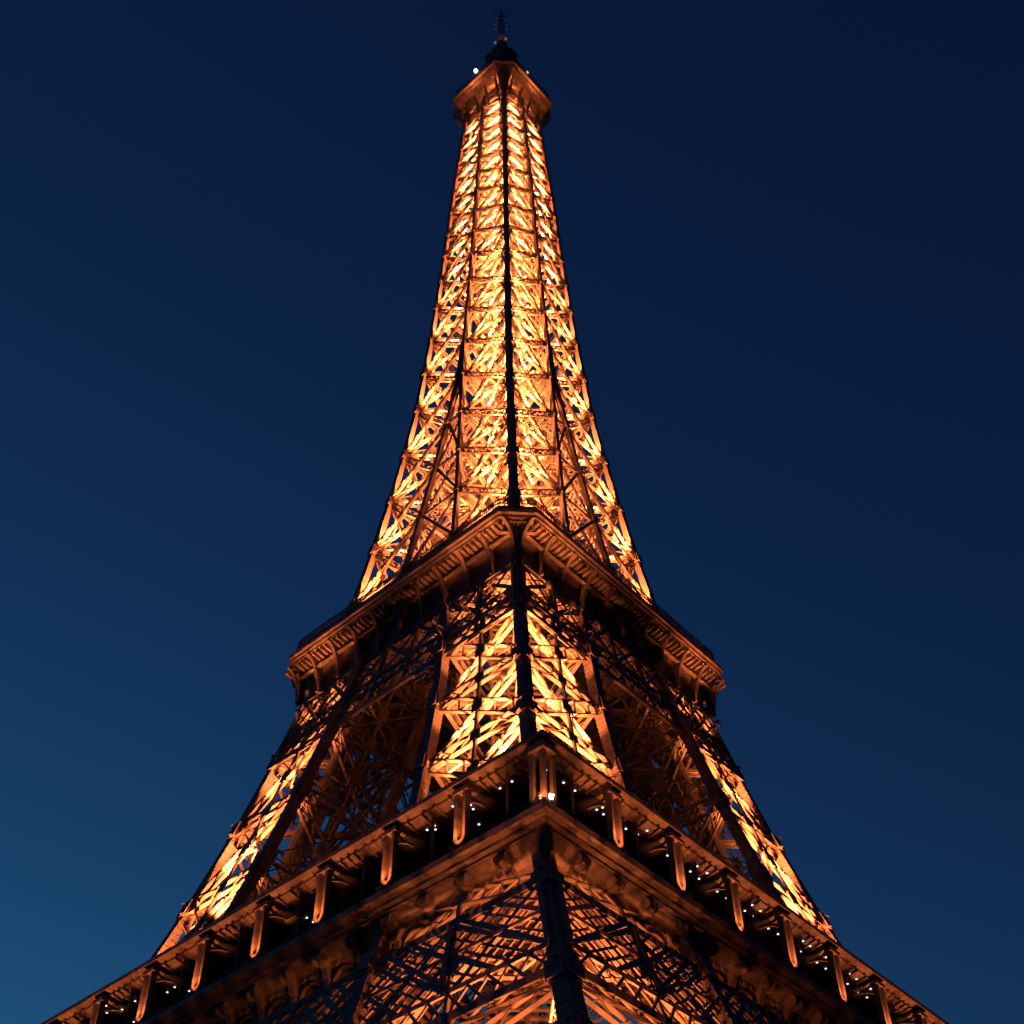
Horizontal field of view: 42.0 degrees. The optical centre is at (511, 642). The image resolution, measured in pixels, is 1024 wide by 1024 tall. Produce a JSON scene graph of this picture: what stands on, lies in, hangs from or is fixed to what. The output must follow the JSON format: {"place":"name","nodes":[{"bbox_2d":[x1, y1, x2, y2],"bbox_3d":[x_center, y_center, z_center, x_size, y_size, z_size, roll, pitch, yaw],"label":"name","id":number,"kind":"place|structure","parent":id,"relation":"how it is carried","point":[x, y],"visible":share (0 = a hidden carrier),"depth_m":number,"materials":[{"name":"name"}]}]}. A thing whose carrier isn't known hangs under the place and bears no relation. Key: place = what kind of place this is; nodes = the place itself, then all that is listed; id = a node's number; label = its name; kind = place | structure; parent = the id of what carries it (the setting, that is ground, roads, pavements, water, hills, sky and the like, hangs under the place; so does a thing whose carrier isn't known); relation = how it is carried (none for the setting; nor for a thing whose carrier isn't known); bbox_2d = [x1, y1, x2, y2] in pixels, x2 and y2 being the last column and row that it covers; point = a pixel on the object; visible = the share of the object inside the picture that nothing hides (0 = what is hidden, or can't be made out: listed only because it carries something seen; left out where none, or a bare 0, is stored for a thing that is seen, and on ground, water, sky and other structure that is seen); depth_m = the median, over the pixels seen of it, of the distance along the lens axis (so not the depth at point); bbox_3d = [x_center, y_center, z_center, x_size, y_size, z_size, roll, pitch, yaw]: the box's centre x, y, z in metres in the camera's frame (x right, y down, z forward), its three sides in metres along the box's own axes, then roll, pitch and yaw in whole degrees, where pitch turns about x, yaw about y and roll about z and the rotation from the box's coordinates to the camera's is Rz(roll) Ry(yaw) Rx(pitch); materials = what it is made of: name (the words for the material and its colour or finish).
{"place":"outdoors","nodes":[
{"label":"outdoors","id":0,"kind":"place"},
{"bbox_2d":[0,0,1023,1023],"label":"sky","id":1,"kind":"structure","parent":0,"point":[791,232],"materials":[{"name":"blue"}]},
{"label":"ground","id":2,"kind":"structure","parent":0,"visible":0},
{"bbox_2d":[41,7,948,1023],"bbox_3d":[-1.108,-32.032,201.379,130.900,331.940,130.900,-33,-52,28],"label":"lattice tower","id":3,"kind":"structure","parent":2,"relation":"on","point":[527,859],"depth_m":137.84,"materials":[{"name":"metal"}]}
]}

